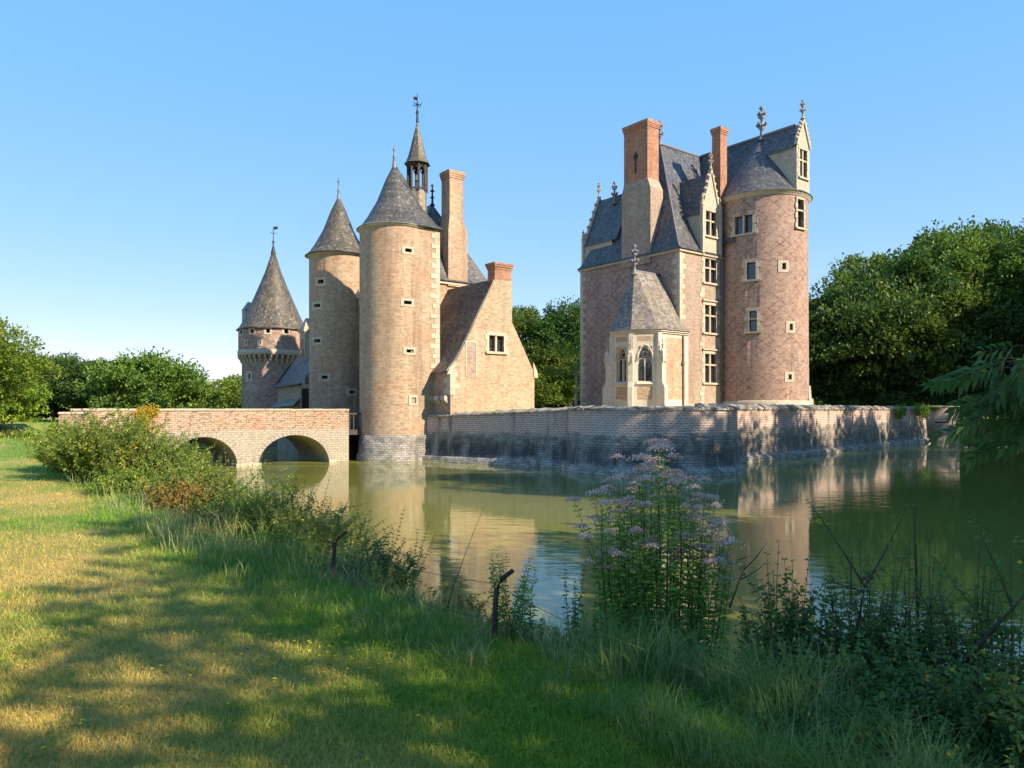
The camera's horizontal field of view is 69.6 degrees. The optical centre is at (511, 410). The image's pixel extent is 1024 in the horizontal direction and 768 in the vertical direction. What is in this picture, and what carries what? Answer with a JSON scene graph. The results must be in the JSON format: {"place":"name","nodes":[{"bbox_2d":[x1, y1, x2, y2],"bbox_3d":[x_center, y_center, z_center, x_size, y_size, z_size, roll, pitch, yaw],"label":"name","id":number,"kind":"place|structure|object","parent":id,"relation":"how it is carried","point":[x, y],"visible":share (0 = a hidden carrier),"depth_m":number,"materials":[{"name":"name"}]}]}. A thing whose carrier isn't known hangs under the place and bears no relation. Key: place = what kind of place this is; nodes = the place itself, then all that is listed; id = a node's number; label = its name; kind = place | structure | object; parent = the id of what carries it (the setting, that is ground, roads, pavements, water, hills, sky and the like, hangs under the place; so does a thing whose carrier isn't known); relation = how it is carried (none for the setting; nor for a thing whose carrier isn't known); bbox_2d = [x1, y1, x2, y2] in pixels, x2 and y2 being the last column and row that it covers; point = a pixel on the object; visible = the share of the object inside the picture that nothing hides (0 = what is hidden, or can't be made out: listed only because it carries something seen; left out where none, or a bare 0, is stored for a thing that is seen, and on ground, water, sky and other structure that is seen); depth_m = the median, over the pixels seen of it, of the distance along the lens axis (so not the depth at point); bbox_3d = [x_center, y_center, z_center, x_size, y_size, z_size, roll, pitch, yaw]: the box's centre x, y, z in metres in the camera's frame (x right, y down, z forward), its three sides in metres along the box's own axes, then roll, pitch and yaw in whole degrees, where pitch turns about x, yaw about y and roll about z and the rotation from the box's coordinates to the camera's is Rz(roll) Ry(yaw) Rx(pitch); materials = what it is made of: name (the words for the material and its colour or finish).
{"place":"outdoors","nodes":[
{"label":"outdoors","id":0,"kind":"place"},
{"bbox_2d":[1,429,1019,767],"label":"tall grass","id":1,"kind":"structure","parent":0,"point":[629,649],"depth_m":4.30,"materials":[{"name":"green plant"}]},
{"bbox_2d":[0,416,1022,767],"bbox_3d":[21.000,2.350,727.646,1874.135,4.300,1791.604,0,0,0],"label":"ground","id":2,"kind":"structure","parent":0,"point":[32,476],"depth_m":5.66,"materials":[{"name":"green plant"}]},
{"bbox_2d":[0,340,39,405],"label":"tree","id":3,"kind":"object","parent":2,"relation":"on","point":[19,389],"visible":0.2,"depth_m":44.65,"materials":[{"name":"green plant"}]},
{"bbox_2d":[0,429,40,442],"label":"bush","id":4,"kind":"object","parent":2,"relation":"on","point":[19,434],"visible":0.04,"depth_m":44.22,"materials":[{"name":"green plant"}]},
{"bbox_2d":[0,378,54,424],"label":"bush","id":5,"kind":"object","parent":2,"relation":"on","point":[14,409],"visible":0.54,"depth_m":62.82,"materials":[{"name":"green plant"}]},
{"bbox_2d":[0,313,63,414],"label":"tree","id":6,"kind":"object","parent":2,"relation":"on","point":[26,358],"visible":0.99,"depth_m":40.27,"materials":[{"name":"green plant"}]},
{"bbox_2d":[0,403,63,419],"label":"bush","id":7,"kind":"object","parent":2,"relation":"on","point":[45,414],"visible":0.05,"depth_m":86.45,"materials":[{"name":"green plant"}]},
{"bbox_2d":[16,352,85,420],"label":"tree","id":8,"kind":"object","parent":2,"relation":"on","point":[61,358],"visible":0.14,"depth_m":80.09,"materials":[{"name":"green plant"}]},
{"bbox_2d":[25,411,109,471],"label":"shrub","id":9,"kind":"object","parent":2,"relation":"on","point":[56,431],"visible":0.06,"depth_m":18.72,"materials":[{"name":"green plant"}]},
{"bbox_2d":[43,355,115,409],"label":"tree","id":10,"kind":"object","parent":2,"relation":"on","point":[65,387],"visible":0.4,"depth_m":77.36,"materials":[{"name":"green plant"}]},
{"bbox_2d":[11,394,190,480],"bbox_3d":[-9.604,0.683,17.534,3.938,2.154,3.276,0,0,0],"label":"shrub","id":11,"kind":"object","parent":2,"relation":"on","point":[76,452],"visible":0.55,"depth_m":16.88,"materials":[{"name":"green plant"}]},
{"bbox_2d":[80,461,164,498],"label":"shrub","id":12,"kind":"object","parent":2,"relation":"on","point":[120,481],"visible":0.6,"depth_m":14.38,"materials":[{"name":"green plant"}]},
{"bbox_2d":[68,414,224,479],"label":"shrub","id":13,"kind":"object","parent":2,"relation":"on","point":[137,453],"visible":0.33,"depth_m":16.11,"materials":[{"name":"green plant"}]},
{"bbox_2d":[73,346,229,408],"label":"tree","id":14,"kind":"object","parent":2,"relation":"on","point":[163,382],"visible":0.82,"depth_m":73.28,"materials":[{"name":"green plant"}]},
{"bbox_2d":[138,473,218,518],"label":"shrub","id":15,"kind":"object","parent":2,"relation":"on","point":[170,500],"visible":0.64,"depth_m":12.20,"materials":[{"name":"green plant"}]},
{"bbox_2d":[126,420,244,484],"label":"shrub","id":16,"kind":"object","parent":2,"relation":"on","point":[181,456],"visible":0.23,"depth_m":15.45,"materials":[{"name":"green plant"}]},
{"bbox_2d":[111,450,271,505],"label":"shrub","id":17,"kind":"object","parent":2,"relation":"on","point":[169,478],"visible":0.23,"depth_m":13.31,"materials":[{"name":"green plant"}]},
{"bbox_2d":[70,408,348,466],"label":"stone bridge","id":18,"kind":"structure","parent":2,"relation":"on","point":[322,435],"depth_m":39.91,"materials":[{"name":"brick"}]},
{"bbox_2d":[58,412,83,433],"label":"bridge pillar","id":19,"kind":"structure","parent":18,"relation":"attached to","point":[67,416],"depth_m":34.11,"materials":[{"name":"stone"}]},
{"bbox_2d":[134,401,160,431],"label":"creeper","id":20,"kind":"object","parent":18,"relation":"attached to","point":[151,409],"visible":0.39,"depth_m":36.34,"materials":[{"name":"yellow plant"}]},
{"bbox_2d":[173,504,259,541],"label":"shrub","id":21,"kind":"object","parent":2,"relation":"on","point":[228,518],"visible":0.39,"depth_m":10.51,"materials":[{"name":"green plant"}]},
{"bbox_2d":[144,441,291,516],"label":"shrub","id":22,"kind":"object","parent":2,"relation":"on","point":[229,481],"visible":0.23,"depth_m":12.61,"materials":[{"name":"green plant"}]},
{"bbox_2d":[200,373,241,408],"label":"tree","id":23,"kind":"object","parent":2,"relation":"on","point":[232,382],"visible":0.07,"depth_m":88.67,"materials":[{"name":"green plant"}]},
{"bbox_2d":[214,382,241,408],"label":"tree","id":24,"kind":"object","parent":2,"relation":"on","point":[233,400],"visible":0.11,"depth_m":77.09,"materials":[{"name":"green plant"}]},
{"bbox_2d":[178,453,324,544],"bbox_3d":[-3.933,1.461,11.255,1.962,1.637,2.160,0,0,-43],"label":"shrub","id":25,"kind":"object","parent":2,"relation":"on","point":[243,508],"visible":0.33,"depth_m":11.12,"materials":[{"name":"green plant"}]},
{"bbox_2d":[231,472,366,554],"bbox_3d":[-3.014,1.620,10.275,1.823,1.451,2.189,0,0,0],"label":"shrub","id":26,"kind":"object","parent":2,"relation":"on","point":[277,512],"visible":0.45,"depth_m":10.37,"materials":[{"name":"green plant"}]},
{"bbox_2d":[41,606,573,759],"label":"lawn flowers","id":27,"kind":"object","parent":2,"relation":"on","point":[261,664],"visible":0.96,"depth_m":4.72,"materials":[{"name":"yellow plant"}]},
{"bbox_2d":[244,501,394,572],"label":"shrub","id":28,"kind":"object","parent":2,"relation":"on","point":[315,537],"visible":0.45,"depth_m":9.23,"materials":[{"name":"green plant"}]},
{"bbox_2d":[0,500,667,767],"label":"fallen leaves","id":29,"kind":"object","parent":2,"relation":"on","point":[222,734],"visible":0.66,"depth_m":3.80,"materials":[{"name":"brown plant"}]},
{"bbox_2d":[307,527,428,598],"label":"shrub","id":30,"kind":"object","parent":2,"relation":"on","point":[403,575],"visible":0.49,"depth_m":7.93,"materials":[{"name":"green plant"}]},
{"bbox_2d":[0,485,761,766],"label":"lawn weeds","id":31,"kind":"object","parent":2,"relation":"on","point":[138,694],"visible":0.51,"depth_m":4.64,"materials":[{"name":"green plant"}]},
{"bbox_2d":[361,507,405,594],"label":"herb","id":32,"kind":"object","parent":2,"relation":"on","point":[369,565],"visible":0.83,"depth_m":7.31,"materials":[{"name":"green plant"}]},
{"bbox_2d":[385,522,435,605],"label":"herb","id":33,"kind":"object","parent":2,"relation":"on","point":[413,584],"visible":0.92,"depth_m":6.56,"materials":[{"name":"green plant"}]},
{"bbox_2d":[418,577,499,626],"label":"shrub","id":34,"kind":"object","parent":2,"relation":"on","point":[461,601],"visible":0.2,"depth_m":6.86,"materials":[{"name":"green plant"}]},
{"bbox_2d":[331,530,597,645],"bbox_3d":[-0.505,1.796,6.068,3.417,1.351,1.264,0,0,26],"label":"wire fence","id":35,"kind":"object","parent":2,"relation":"on","point":[495,599],"visible":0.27,"depth_m":5.27,"materials":[{"name":"metal"}]},
{"bbox_2d":[422,406,583,467],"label":"moat wall","id":36,"kind":"structure","parent":2,"relation":"on","point":[534,437],"depth_m":40.56,"materials":[{"name":"brick"}]},
{"bbox_2d":[487,549,533,641],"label":"herb","id":37,"kind":"object","parent":2,"relation":"on","point":[506,615],"visible":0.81,"depth_m":5.33,"materials":[{"name":"green plant"}]},
{"bbox_2d":[511,567,538,640],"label":"herb","id":38,"kind":"object","parent":2,"relation":"on","point":[530,606],"visible":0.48,"depth_m":5.58,"materials":[{"name":"green plant"}]},
{"bbox_2d":[512,304,557,368],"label":"tree","id":39,"kind":"object","parent":2,"relation":"on","point":[523,319],"visible":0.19,"depth_m":95.69,"materials":[{"name":"green plant"}]},
{"bbox_2d":[526,618,559,652],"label":"herb","id":40,"kind":"object","parent":2,"relation":"on","point":[542,632],"visible":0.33,"depth_m":5.41,"materials":[{"name":"green plant"}]},
{"bbox_2d":[523,336,580,407],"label":"tree","id":41,"kind":"object","parent":2,"relation":"on","point":[549,388],"visible":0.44,"depth_m":91.42,"materials":[{"name":"green plant"}]},
{"bbox_2d":[526,295,580,406],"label":"tree","id":42,"kind":"object","parent":2,"relation":"on","point":[567,324],"visible":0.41,"depth_m":93.47,"materials":[{"name":"green plant"}]},
{"bbox_2d":[560,562,586,637],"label":"herb","id":43,"kind":"object","parent":2,"relation":"on","point":[573,619],"visible":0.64,"depth_m":5.49,"materials":[{"name":"green plant"}]},
{"bbox_2d":[539,613,629,657],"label":"herb","id":44,"kind":"object","parent":2,"relation":"on","point":[581,631],"visible":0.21,"depth_m":5.28,"materials":[{"name":"green plant"}]},
{"bbox_2d":[583,627,702,670],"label":"herb","id":45,"kind":"object","parent":2,"relation":"on","point":[584,631],"visible":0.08,"depth_m":5.01,"materials":[{"name":"green plant"}]},
{"bbox_2d":[560,405,745,476],"bbox_3d":[7.100,2.131,37.500,9.240,4.738,9.240,0,0,0],"label":"bastion","id":46,"kind":"object","parent":2,"relation":"on","point":[704,440],"visible":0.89,"depth_m":33.80,"materials":[{"name":"brick"}]},
{"bbox_2d":[565,437,744,672],"bbox_3d":[1.113,1.372,5.752,1.354,2.334,0.982,0,0,-10],"label":"hemp agrimony","id":47,"kind":"object","parent":2,"relation":"on","point":[629,581],"visible":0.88,"depth_m":5.61,"materials":[{"name":"green plant"}]},
{"bbox_2d":[648,628,764,688],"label":"herb","id":48,"kind":"object","parent":2,"relation":"on","point":[675,634],"visible":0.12,"depth_m":4.93,"materials":[{"name":"green plant"}]},
{"bbox_2d":[729,543,765,607],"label":"dead twig","id":49,"kind":"object","parent":2,"relation":"on","point":[731,602],"visible":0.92,"depth_m":5.50,"materials":[{"name":"brown plant"}]},
{"bbox_2d":[719,541,850,694],"bbox_3d":[1.849,1.642,4.951,0.937,1.528,1.016,0,0,29],"label":"bush","id":50,"kind":"object","parent":2,"relation":"on","point":[778,619],"visible":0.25,"depth_m":4.92,"materials":[{"name":"green plant"}]},
{"bbox_2d":[716,629,897,719],"bbox_3d":[1.606,1.600,4.066,1.068,0.733,1.000,0,0,22],"label":"bush","id":51,"kind":"object","parent":2,"relation":"on","point":[800,657],"visible":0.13,"depth_m":4.08,"materials":[{"name":"green plant"}]},
{"bbox_2d":[695,403,928,462],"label":"moat wall","id":52,"kind":"structure","parent":2,"relation":"on","point":[766,432],"depth_m":50.37,"materials":[{"name":"grey stone"}]},
{"bbox_2d":[913,403,931,420],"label":"ivy","id":53,"kind":"object","parent":52,"relation":"attached to","point":[924,409],"visible":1,"depth_m":67.11,"materials":[{"name":"green plant"}]},
{"bbox_2d":[809,378,836,404],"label":"bush","id":54,"kind":"object","parent":2,"relation":"on","point":[816,394],"visible":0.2,"depth_m":91.14,"materials":[{"name":"green plant"}]},
{"bbox_2d":[809,307,856,384],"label":"tree","id":55,"kind":"object","parent":2,"relation":"on","point":[819,373],"visible":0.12,"depth_m":93.86,"materials":[{"name":"green plant"}]},
{"bbox_2d":[814,382,877,405],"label":"bush","id":56,"kind":"object","parent":2,"relation":"on","point":[841,400],"visible":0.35,"depth_m":90.58,"materials":[{"name":"green plant"}]},
{"bbox_2d":[805,499,907,653],"bbox_3d":[2.203,1.073,4.753,0.781,1.038,0.201,0,0,-15],"label":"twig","id":57,"kind":"object","parent":2,"relation":"on","point":[855,571],"visible":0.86,"depth_m":4.70,"materials":[{"name":"brown plant"}]},
{"bbox_2d":[819,269,895,375],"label":"tree","id":58,"kind":"object","parent":2,"relation":"on","point":[849,277],"visible":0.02,"depth_m":95.79,"materials":[{"name":"green plant"}]},
{"bbox_2d":[749,690,971,767],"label":"bush","id":59,"kind":"object","parent":2,"relation":"on","point":[833,722],"visible":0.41,"depth_m":3.40,"materials":[{"name":"green plant"}]},
{"bbox_2d":[821,250,901,295],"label":"tree","id":60,"kind":"object","parent":2,"relation":"on","point":[852,261],"visible":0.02,"depth_m":107.62,"materials":[{"name":"green plant"}]},
{"bbox_2d":[781,520,944,689],"bbox_3d":[2.260,1.630,4.811,1.194,1.792,1.196,0,0,-37],"label":"bush","id":61,"kind":"object","parent":2,"relation":"on","point":[866,625],"visible":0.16,"depth_m":4.68,"materials":[{"name":"green plant"}]},
{"bbox_2d":[808,269,974,396],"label":"tree","id":62,"kind":"object","parent":2,"relation":"on","point":[858,304],"visible":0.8,"depth_m":87.49,"materials":[{"name":"green plant"}]},
{"bbox_2d":[851,369,950,405],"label":"bush","id":63,"kind":"object","parent":2,"relation":"on","point":[895,396],"visible":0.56,"depth_m":88.45,"materials":[{"name":"green plant"}]},
{"bbox_2d":[792,617,1018,767],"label":"bush","id":64,"kind":"object","parent":2,"relation":"on","point":[909,690],"visible":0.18,"depth_m":3.87,"materials":[{"name":"green plant"}]},
{"bbox_2d":[841,536,983,695],"bbox_3d":[2.544,1.694,4.569,1.153,1.834,1.118,0,0,15],"label":"bush","id":65,"kind":"object","parent":2,"relation":"on","point":[930,608],"visible":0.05,"depth_m":4.57,"materials":[{"name":"green plant"}]},
{"bbox_2d":[833,276,1014,393],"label":"tree","id":66,"kind":"object","parent":2,"relation":"on","point":[948,358],"visible":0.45,"depth_m":87.45,"materials":[{"name":"green plant"}]},
{"bbox_2d":[852,245,999,360],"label":"tree","id":67,"kind":"object","parent":2,"relation":"on","point":[923,269],"visible":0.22,"depth_m":92.32,"materials":[{"name":"green plant"}]},
{"bbox_2d":[911,504,957,651],"bbox_3d":[2.731,1.095,4.753,0.382,0.991,0.085,0,0,-13],"label":"sapling","id":68,"kind":"object","parent":2,"relation":"on","point":[916,588],"visible":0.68,"depth_m":4.70,"materials":[{"name":"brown plant"}]},
{"bbox_2d":[906,374,976,408],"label":"bush","id":69,"kind":"object","parent":2,"relation":"on","point":[933,400],"visible":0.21,"depth_m":87.54,"materials":[{"name":"green plant"}]},
{"bbox_2d":[926,406,959,441],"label":"stone wall","id":70,"kind":"structure","parent":2,"relation":"on","point":[937,419],"depth_m":69.69,"materials":[{"name":"grey stone"}]},
{"bbox_2d":[868,634,1023,767],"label":"bush","id":71,"kind":"object","parent":2,"relation":"on","point":[971,706],"visible":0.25,"depth_m":3.54,"materials":[{"name":"green plant"}]},
{"bbox_2d":[888,221,1023,365],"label":"tree","id":72,"kind":"object","parent":2,"relation":"on","point":[971,241],"visible":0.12,"depth_m":94.38,"materials":[{"name":"green plant"}]},
{"bbox_2d":[890,538,1023,711],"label":"bush","id":73,"kind":"object","parent":2,"relation":"on","point":[975,602],"visible":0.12,"depth_m":4.30,"materials":[{"name":"green plant"}]},
{"bbox_2d":[901,215,1022,275],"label":"tree","id":74,"kind":"object","parent":2,"relation":"on","point":[986,228],"visible":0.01,"depth_m":103.60,"materials":[{"name":"green plant"}]},
{"bbox_2d":[918,342,1023,474],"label":"ash tree","id":75,"kind":"object","parent":2,"relation":"on","point":[1000,397],"visible":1,"depth_m":6.06,"materials":[{"name":"green plant"}]},
{"bbox_2d":[937,364,1013,424],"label":"bush","id":76,"kind":"object","parent":2,"relation":"on","point":[978,389],"visible":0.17,"depth_m":86.90,"materials":[{"name":"green plant"}]},
{"bbox_2d":[929,272,1023,426],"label":"tree","id":77,"kind":"object","parent":2,"relation":"on","point":[967,301],"visible":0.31,"depth_m":88.12,"materials":[{"name":"green plant"}]},
{"bbox_2d":[932,277,1023,424],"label":"tree","id":78,"kind":"object","parent":2,"relation":"on","point":[1015,337],"visible":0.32,"depth_m":86.97,"materials":[{"name":"green plant"}]},
{"bbox_2d":[936,636,1023,767],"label":"bush","id":79,"kind":"object","parent":2,"relation":"on","point":[1013,736],"visible":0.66,"depth_m":3.43,"materials":[{"name":"green plant"}]},
{"bbox_2d":[937,511,1023,685],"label":"sapling","id":80,"kind":"object","parent":2,"relation":"on","point":[982,641],"visible":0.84,"depth_m":4.27,"materials":[{"name":"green plant"}]},
{"bbox_2d":[973,218,1023,255],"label":"tree","id":81,"kind":"object","parent":2,"relation":"on","point":[1004,222],"visible":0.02,"depth_m":103.37,"materials":[{"name":"green plant"}]},
{"bbox_2d":[977,226,1023,419],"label":"tree","id":82,"kind":"object","parent":2,"relation":"on","point":[1016,265],"visible":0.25,"depth_m":92.06,"materials":[{"name":"green plant"}]},
{"bbox_2d":[0,0,1023,390],"label":"sky","id":83,"kind":"structure","parent":0,"point":[152,152],"materials":[{"name":"blue"}]},
{"bbox_2d":[176,435,1023,682],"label":"water","id":84,"kind":"structure","parent":0,"point":[843,492],"depth_m":20.21,"materials":[{"name":"green liquid"}]},
{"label":"terrace","id":85,"kind":"structure","parent":0,"visible":0},
{"bbox_2d":[236,226,302,447],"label":"corner tower","id":86,"kind":"structure","parent":85,"relation":"on","point":[268,352],"depth_m":58.65,"materials":[{"name":"stone"}]},
{"bbox_2d":[272,318,308,452],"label":"range","id":87,"kind":"structure","parent":85,"relation":"on","point":[292,384],"depth_m":53.06,"materials":[{"name":"grey brick"}]},
{"bbox_2d":[304,94,486,461],"bbox_3d":[-7.458,-8.275,49.440,11.750,24.950,12.430,0,0,-38],"label":"gatehouse","id":88,"kind":"object","parent":85,"relation":"on","point":[391,276],"visible":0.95,"depth_m":43.86,"materials":[{"name":"brick"}]},
{"bbox_2d":[430,262,537,432],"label":"gabled building","id":89,"kind":"structure","parent":85,"relation":"on","point":[484,364],"depth_m":44.70,"materials":[{"name":"brick"}]},
{"bbox_2d":[485,331,507,354],"bbox_3d":[-0.989,-4.077,44.774,1.715,1.329,0.390,0,0,-38],"label":"window","id":90,"kind":"structure","parent":89,"relation":"in","point":[495,343],"depth_m":44.79,"materials":[{"name":"stone"}]},
{"bbox_2d":[544,334,579,406],"bbox_3d":[5.739,-2.934,63.237,5.026,7.369,4.602,0,0,41],"label":"tree","id":91,"kind":"object","parent":85,"relation":"on","point":[565,353],"visible":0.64,"depth_m":63.39,"materials":[{"name":"green plant"}]},
{"bbox_2d":[602,244,690,406],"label":"chapel","id":92,"kind":"structure","parent":85,"relation":"on","point":[646,360],"depth_m":50.75,"materials":[{"name":"stone"}]},
{"bbox_2d":[614,345,626,384],"bbox_3d":[7.661,-3.149,50.946,0.520,2.738,1.180,0,0,-38],"label":"window","id":93,"kind":"structure","parent":92,"relation":"in","point":[621,354],"depth_m":51.09,"materials":[{"name":"beige glass"}]},
{"bbox_2d":[636,344,653,383],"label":"window","id":94,"kind":"structure","parent":92,"relation":"in","point":[645,354],"depth_m":50.37,"materials":[{"name":"beige glass"}]},
{"bbox_2d":[577,100,813,406],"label":"castle keep","id":95,"kind":"structure","parent":85,"relation":"on","point":[717,236],"depth_m":54.01,"materials":[{"name":"brick"}]},
{"bbox_2d":[702,253,719,285],"bbox_3d":[14.565,-10.338,54.185,2.030,2.233,0.420,0,0,-38],"label":"window","id":96,"kind":"structure","parent":95,"relation":"in","point":[708,268],"depth_m":54.20,"materials":[{"name":"stone"}]},
{"bbox_2d":[702,299,719,335],"bbox_3d":[14.565,-6.810,54.185,2.030,2.515,0.420,0,0,-38],"label":"window","id":97,"kind":"structure","parent":95,"relation":"in","point":[708,311],"depth_m":54.24,"materials":[{"name":"stone"}]},
{"bbox_2d":[702,348,719,384],"bbox_3d":[14.565,-3.187,54.185,2.030,2.609,0.420,0,0,-38],"label":"window","id":98,"kind":"structure","parent":95,"relation":"in","point":[708,362],"depth_m":54.24,"materials":[{"name":"stone"}]},
{"bbox_2d":[705,208,718,239],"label":"window","id":99,"kind":"structure","parent":95,"relation":"in","point":[709,217],"depth_m":54.20,"materials":[{"name":"stone"}]},
{"bbox_2d":[730,210,757,237],"bbox_3d":[16.956,-13.567,53.637,0.765,1.695,2.012,0,0,-38],"label":"window","id":100,"kind":"structure","parent":95,"relation":"in","point":[746,225],"depth_m":53.59,"materials":[{"name":"stone"}]},
{"bbox_2d":[741,258,760,281],"bbox_3d":[17.335,-10.119,53.262,1.371,1.639,0.433,0,0,31],"label":"window","id":101,"kind":"structure","parent":95,"relation":"in","point":[753,268],"depth_m":53.32,"materials":[{"name":"stone"}]},
{"bbox_2d":[744,307,761,333],"bbox_3d":[17.434,-6.478,53.166,1.282,1.869,0.434,0,0,29],"label":"window","id":102,"kind":"structure","parent":95,"relation":"in","point":[755,318],"depth_m":53.21,"materials":[{"name":"stone"}]},
{"bbox_2d":[795,196,806,230],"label":"window","id":103,"kind":"structure","parent":95,"relation":"in","point":[798,206],"depth_m":53.49,"materials":[{"name":"stone"}]},
{"bbox_2d":[798,146,809,180],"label":"window","id":104,"kind":"structure","parent":95,"relation":"in","point":[801,159],"depth_m":53.42,"materials":[{"name":"stone"}]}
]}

